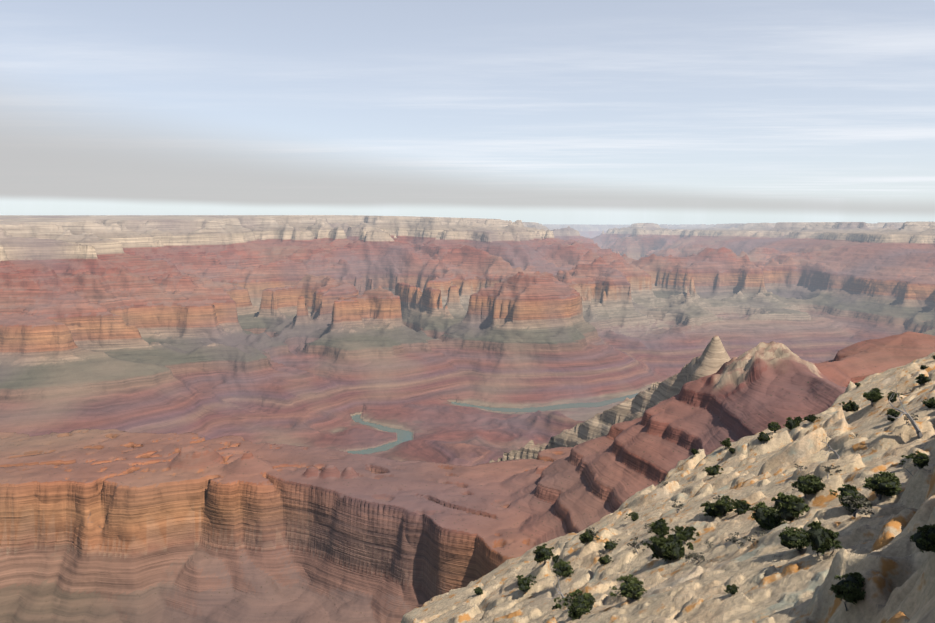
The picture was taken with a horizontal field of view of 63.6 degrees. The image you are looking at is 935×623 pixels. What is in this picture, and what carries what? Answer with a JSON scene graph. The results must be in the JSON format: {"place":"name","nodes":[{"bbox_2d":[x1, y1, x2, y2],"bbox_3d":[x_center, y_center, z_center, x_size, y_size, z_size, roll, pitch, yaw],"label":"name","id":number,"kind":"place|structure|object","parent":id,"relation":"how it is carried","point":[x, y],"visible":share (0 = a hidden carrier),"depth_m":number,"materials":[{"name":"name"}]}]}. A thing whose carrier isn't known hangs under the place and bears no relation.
{"place":"outdoors","nodes":[
{"label":"outdoors","id":0,"kind":"place"},
{"bbox_2d":[0,215,934,622],"bbox_3d":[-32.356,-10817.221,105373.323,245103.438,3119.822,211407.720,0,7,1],"label":"canyon terrain","id":1,"kind":"structure","parent":0,"point":[292,419],"depth_m":5424.14,"materials":[{"name":"red stone"}]},
{"bbox_2d":[0,0,934,224],"label":"sky","id":2,"kind":"structure","parent":0,"point":[588,112],"materials":[{"name":"blue"}]},
{"bbox_2d":[401,352,934,622],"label":"rocky hillside","id":3,"kind":"structure","parent":0,"point":[771,577],"depth_m":32.13,"materials":[{"name":"beige stone"}]},
{"bbox_2d":[473,587,482,594],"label":"juniper bush","id":4,"kind":"object","parent":3,"relation":"on","point":[478,590],"visible":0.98,"depth_m":44.68,"materials":[{"name":"green plant"}]},
{"bbox_2d":[517,575,536,591],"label":"juniper bush","id":5,"kind":"object","parent":3,"relation":"on","point":[523,584],"visible":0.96,"depth_m":39.37,"materials":[{"name":"green plant"}]},
{"bbox_2d":[533,544,554,565],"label":"juniper bush","id":6,"kind":"object","parent":3,"relation":"on","point":[542,553],"visible":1,"depth_m":40.41,"materials":[{"name":"green plant"}]},
{"bbox_2d":[552,555,559,562],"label":"juniper bush","id":7,"kind":"object","parent":3,"relation":"on","point":[555,558],"visible":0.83,"depth_m":43.56,"materials":[{"name":"green plant"}]},
{"bbox_2d":[546,575,567,605],"bbox_3d":[3.524,11.378,30.671,1.178,1.630,0.907,-4,8,-28],"label":"dead tree","id":8,"kind":"object","parent":3,"relation":"on","point":[557,590],"visible":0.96,"depth_m":30.78,"materials":[{"name":"grey wood"}]},
{"bbox_2d":[552,559,573,576],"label":"juniper bush","id":9,"kind":"object","parent":3,"relation":"on","point":[561,566],"visible":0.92,"depth_m":37.05,"materials":[{"name":"green plant"}]},
{"bbox_2d":[561,592,571,605],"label":"dry shrub","id":10,"kind":"object","parent":3,"relation":"on","point":[567,598],"visible":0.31,"depth_m":28.54,"materials":[{"name":"grey plant"}]},
{"bbox_2d":[562,570,572,576],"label":"juniper bush","id":11,"kind":"object","parent":3,"relation":"on","point":[565,573],"visible":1,"depth_m":36.86,"materials":[{"name":"green plant"}]},
{"bbox_2d":[552,589,595,619],"bbox_3d":[3.647,10.087,25.960,1.367,1.026,1.593,7,15,39],"label":"juniper bush","id":12,"kind":"object","parent":3,"relation":"on","point":[581,604],"visible":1,"depth_m":25.71,"materials":[{"name":"green plant"}]},
{"bbox_2d":[579,529,596,544],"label":"juniper bush","id":13,"kind":"object","parent":3,"relation":"on","point":[586,537],"visible":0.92,"depth_m":40.45,"materials":[{"name":"green plant"}]},
{"bbox_2d":[586,527,599,539],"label":"dry shrub","id":14,"kind":"object","parent":3,"relation":"on","point":[596,533],"visible":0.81,"depth_m":40.63,"materials":[{"name":"grey plant"}]},
{"bbox_2d":[597,554,613,564],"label":"juniper bush","id":15,"kind":"object","parent":3,"relation":"on","point":[605,559],"visible":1,"depth_m":35.29,"materials":[{"name":"green plant"}]},
{"bbox_2d":[604,541,617,550],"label":"juniper bush","id":16,"kind":"object","parent":3,"relation":"on","point":[610,545],"visible":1,"depth_m":39.10,"materials":[{"name":"green plant"}]},
{"bbox_2d":[609,585,620,597],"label":"dry shrub","id":17,"kind":"object","parent":3,"relation":"on","point":[617,593],"visible":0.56,"depth_m":27.35,"materials":[{"name":"grey plant"}]},
{"bbox_2d":[610,574,646,600],"bbox_3d":[5.151,8.807,23.834,1.041,0.770,1.379,-4,6,39],"label":"juniper bush","id":18,"kind":"object","parent":3,"relation":"on","point":[630,589],"visible":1,"depth_m":23.68,"materials":[{"name":"green plant"}]},
{"bbox_2d":[624,512,638,520],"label":"juniper bush","id":19,"kind":"object","parent":3,"relation":"on","point":[634,516],"visible":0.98,"depth_m":49.49,"materials":[{"name":"green plant"}]},
{"bbox_2d":[627,537,644,552],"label":"dry shrub","id":20,"kind":"object","parent":3,"relation":"on","point":[634,545],"visible":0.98,"depth_m":35.10,"materials":[{"name":"grey plant"}]},
{"bbox_2d":[644,523,651,532],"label":"dry shrub","id":21,"kind":"object","parent":3,"relation":"on","point":[645,526],"visible":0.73,"depth_m":38.15,"materials":[{"name":"grey plant"}]},
{"bbox_2d":[650,518,669,535],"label":"juniper bush","id":22,"kind":"object","parent":3,"relation":"on","point":[661,527],"visible":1,"depth_m":35.22,"materials":[{"name":"green plant"}]},
{"bbox_2d":[643,532,693,562],"bbox_3d":[8.135,9.640,30.473,2.096,1.416,1.583,7,12,21],"label":"juniper bush","id":23,"kind":"object","parent":3,"relation":"on","point":[670,547],"visible":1,"depth_m":30.28,"materials":[{"name":"green plant"}]},
{"bbox_2d":[672,499,683,512],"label":"dry shrub","id":24,"kind":"object","parent":3,"relation":"on","point":[675,506],"visible":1,"depth_m":42.53,"materials":[{"name":"grey plant"}]},
{"bbox_2d":[671,526,699,542],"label":"juniper bush","id":25,"kind":"object","parent":3,"relation":"on","point":[687,532],"visible":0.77,"depth_m":32.44,"materials":[{"name":"green plant"}]},
{"bbox_2d":[685,552,698,563],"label":"dry shrub","id":26,"kind":"object","parent":3,"relation":"on","point":[690,555],"visible":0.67,"depth_m":28.14,"materials":[{"name":"grey plant"}]},
{"bbox_2d":[691,448,698,454],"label":"juniper bush","id":27,"kind":"object","parent":3,"relation":"on","point":[694,451],"visible":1,"depth_m":78.03,"materials":[{"name":"green plant"}]},
{"bbox_2d":[691,552,704,563],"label":"dry shrub","id":28,"kind":"object","parent":3,"relation":"on","point":[694,556],"visible":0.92,"depth_m":27.38,"materials":[{"name":"grey plant"}]},
{"bbox_2d":[700,501,717,517],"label":"juniper bush","id":29,"kind":"object","parent":3,"relation":"on","point":[708,510],"visible":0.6,"depth_m":36.37,"materials":[{"name":"green plant"}]},
{"bbox_2d":[702,465,723,476],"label":"juniper bush","id":30,"kind":"object","parent":3,"relation":"on","point":[713,470],"visible":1,"depth_m":55.88,"materials":[{"name":"green plant"}]},
{"bbox_2d":[711,495,734,515],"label":"juniper bush","id":31,"kind":"object","parent":3,"relation":"on","point":[722,506],"visible":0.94,"depth_m":35.70,"materials":[{"name":"green plant"}]},
{"bbox_2d":[719,438,731,448],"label":"juniper bush","id":32,"kind":"object","parent":3,"relation":"on","point":[727,443],"visible":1,"depth_m":75.39,"materials":[{"name":"green plant"}]},
{"bbox_2d":[724,584,738,594],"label":"juniper bush","id":33,"kind":"object","parent":3,"relation":"on","point":[733,589],"visible":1,"depth_m":18.91,"materials":[{"name":"green plant"}]},
{"bbox_2d":[728,447,734,453],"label":"juniper bush","id":34,"kind":"object","parent":3,"relation":"on","point":[731,450],"visible":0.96,"depth_m":69.13,"materials":[{"name":"green plant"}]},
{"bbox_2d":[725,532,747,548],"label":"dry shrub","id":35,"kind":"object","parent":3,"relation":"on","point":[738,539],"visible":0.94,"depth_m":25.95,"materials":[{"name":"grey plant"}]},
{"bbox_2d":[732,499,750,514],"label":"juniper bush","id":36,"kind":"object","parent":3,"relation":"on","point":[741,507],"visible":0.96,"depth_m":34.25,"materials":[{"name":"green plant"}]},
{"bbox_2d":[746,536,758,545],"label":"dry shrub","id":37,"kind":"object","parent":3,"relation":"on","point":[752,539],"visible":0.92,"depth_m":24.58,"materials":[{"name":"grey plant"}]},
{"bbox_2d":[753,530,767,536],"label":"dry shrub","id":38,"kind":"object","parent":3,"relation":"on","point":[763,532],"visible":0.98,"depth_m":26.34,"materials":[{"name":"grey plant"}]},
{"bbox_2d":[757,431,772,441],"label":"juniper bush","id":39,"kind":"object","parent":3,"relation":"on","point":[763,436],"visible":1,"depth_m":67.27,"materials":[{"name":"green plant"}]},
{"bbox_2d":[751,501,783,528],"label":"juniper bush","id":40,"kind":"object","parent":3,"relation":"on","point":[764,506],"visible":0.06,"depth_m":27.54,"materials":[{"name":"green plant"}]},
{"bbox_2d":[749,505,786,530],"bbox_3d":[10.892,7.519,27.314,1.172,0.944,1.638,-1,8,-15],"label":"juniper bush","id":41,"kind":"object","parent":3,"relation":"on","point":[772,519],"visible":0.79,"depth_m":27.12,"materials":[{"name":"green plant"}]},
{"bbox_2d":[767,422,780,431],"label":"juniper bush","id":42,"kind":"object","parent":3,"relation":"on","point":[774,426],"visible":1,"depth_m":68.27,"materials":[{"name":"green plant"}]},
{"bbox_2d":[771,492,810,520],"bbox_3d":[11.239,6.825,26.116,1.368,1.114,1.117,-1,2,43],"label":"juniper bush","id":43,"kind":"object","parent":3,"relation":"on","point":[791,507],"visible":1,"depth_m":25.84,"materials":[{"name":"green plant"}]},
{"bbox_2d":[783,417,799,429],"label":"juniper bush","id":44,"kind":"object","parent":3,"relation":"on","point":[791,424],"visible":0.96,"depth_m":73.60,"materials":[{"name":"green plant"}]},
{"bbox_2d":[778,526,808,550],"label":"juniper bush","id":45,"kind":"object","parent":3,"relation":"on","point":[790,537],"visible":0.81,"depth_m":20.82,"materials":[{"name":"green plant"}]},
{"bbox_2d":[794,416,804,424],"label":"juniper bush","id":46,"kind":"object","parent":3,"relation":"on","point":[798,418],"visible":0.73,"depth_m":74.12,"materials":[{"name":"green plant"}]},
{"bbox_2d":[791,475,819,498],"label":"juniper bush","id":47,"kind":"object","parent":3,"relation":"on","point":[805,491],"visible":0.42,"depth_m":29.44,"materials":[{"name":"green plant"}]},
{"bbox_2d":[797,474,825,494],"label":"juniper bush","id":48,"kind":"object","parent":3,"relation":"on","point":[806,479],"visible":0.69,"depth_m":29.43,"materials":[{"name":"green plant"}]},
{"bbox_2d":[806,414,819,421],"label":"juniper bush","id":49,"kind":"object","parent":3,"relation":"on","point":[811,418],"visible":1,"depth_m":69.77,"materials":[{"name":"green plant"}]},
{"bbox_2d":[798,520,842,556],"bbox_3d":[8.886,5.771,18.930,1.011,0.989,0.959,1,13,36],"label":"juniper bush","id":50,"kind":"object","parent":3,"relation":"on","point":[821,540],"visible":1,"depth_m":18.80,"materials":[{"name":"green plant"}]},
{"bbox_2d":[815,434,839,458],"bbox_3d":[16.954,6.377,35.468,1.214,1.554,0.643,-3,12,-20],"label":"dead tree","id":51,"kind":"object","parent":3,"relation":"on","point":[836,454],"visible":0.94,"depth_m":35.57,"materials":[{"name":"grey wood"}]},
{"bbox_2d":[820,465,841,478],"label":"dry shrub","id":52,"kind":"object","parent":3,"relation":"on","point":[827,469],"visible":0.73,"depth_m":34.71,"materials":[{"name":"grey plant"}]},
{"bbox_2d":[829,572,865,610],"bbox_3d":[6.845,5.014,13.516,0.662,0.687,0.922,15,14,37],"label":"juniper bush","id":53,"kind":"object","parent":3,"relation":"on","point":[848,589],"visible":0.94,"depth_m":13.40,"materials":[{"name":"green plant"}]},
{"bbox_2d":[829,484,867,505],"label":"juniper bush","id":54,"kind":"object","parent":3,"relation":"on","point":[850,489],"visible":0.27,"depth_m":23.24,"materials":[{"name":"green plant"}]},
{"bbox_2d":[839,400,858,411],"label":"juniper bush","id":55,"kind":"object","parent":3,"relation":"on","point":[850,406],"visible":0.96,"depth_m":64.74,"materials":[{"name":"green plant"}]},
{"bbox_2d":[838,491,871,512],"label":"juniper bush","id":56,"kind":"object","parent":3,"relation":"on","point":[848,505],"visible":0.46,"depth_m":22.73,"materials":[{"name":"green plant"}]},
{"bbox_2d":[842,493,873,516],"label":"dry shrub","id":57,"kind":"object","parent":3,"relation":"on","point":[861,501],"visible":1,"depth_m":20.86,"materials":[{"name":"grey plant"}]},
{"bbox_2d":[863,388,883,406],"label":"juniper bush","id":58,"kind":"object","parent":3,"relation":"on","point":[873,395],"visible":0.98,"depth_m":61.14,"materials":[{"name":"green plant"}]},
{"bbox_2d":[863,471,901,499],"bbox_3d":[12.784,5.388,23.298,1.080,0.857,1.344,-4,5,17],"label":"juniper bush","id":59,"kind":"object","parent":3,"relation":"on","point":[887,483],"visible":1,"depth_m":23.02,"materials":[{"name":"green plant"}]},
{"bbox_2d":[886,409,900,420],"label":"juniper bush","id":60,"kind":"object","parent":3,"relation":"on","point":[892,412],"visible":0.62,"depth_m":45.91,"materials":[{"name":"green plant"}]},
{"bbox_2d":[887,391,902,401],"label":"juniper bush","id":61,"kind":"object","parent":3,"relation":"on","point":[892,398],"visible":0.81,"depth_m":59.16,"materials":[{"name":"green plant"}]},
{"bbox_2d":[879,376,922,438],"bbox_3d":[20.903,4.681,36.833,2.325,2.842,1.894,7,5,-13],"label":"dead tree","id":62,"kind":"object","parent":3,"relation":"on","point":[918,431],"visible":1,"depth_m":36.50,"materials":[{"name":"grey wood"}]},
{"bbox_2d":[903,413,917,424],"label":"dry shrub","id":63,"kind":"object","parent":3,"relation":"on","point":[906,417],"visible":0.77,"depth_m":37.02,"materials":[{"name":"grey plant"}]},
{"bbox_2d":[899,450,930,468],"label":"juniper bush","id":64,"kind":"object","parent":3,"relation":"on","point":[920,460],"visible":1,"depth_m":21.46,"materials":[{"name":"green plant"}]},
{"bbox_2d":[910,524,934,552],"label":"juniper bush","id":65,"kind":"object","parent":3,"relation":"on","point":[923,540],"visible":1,"depth_m":10.54,"materials":[{"name":"green plant"}]},
{"bbox_2d":[915,374,931,384],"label":"juniper bush","id":66,"kind":"object","parent":3,"relation":"on","point":[921,379],"visible":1,"depth_m":67.31,"materials":[{"name":"green plant"}]},
{"bbox_2d":[923,399,934,408],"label":"juniper bush","id":67,"kind":"object","parent":3,"relation":"on","point":[929,403],"visible":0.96,"depth_m":48.46,"materials":[{"name":"green plant"}]}
]}

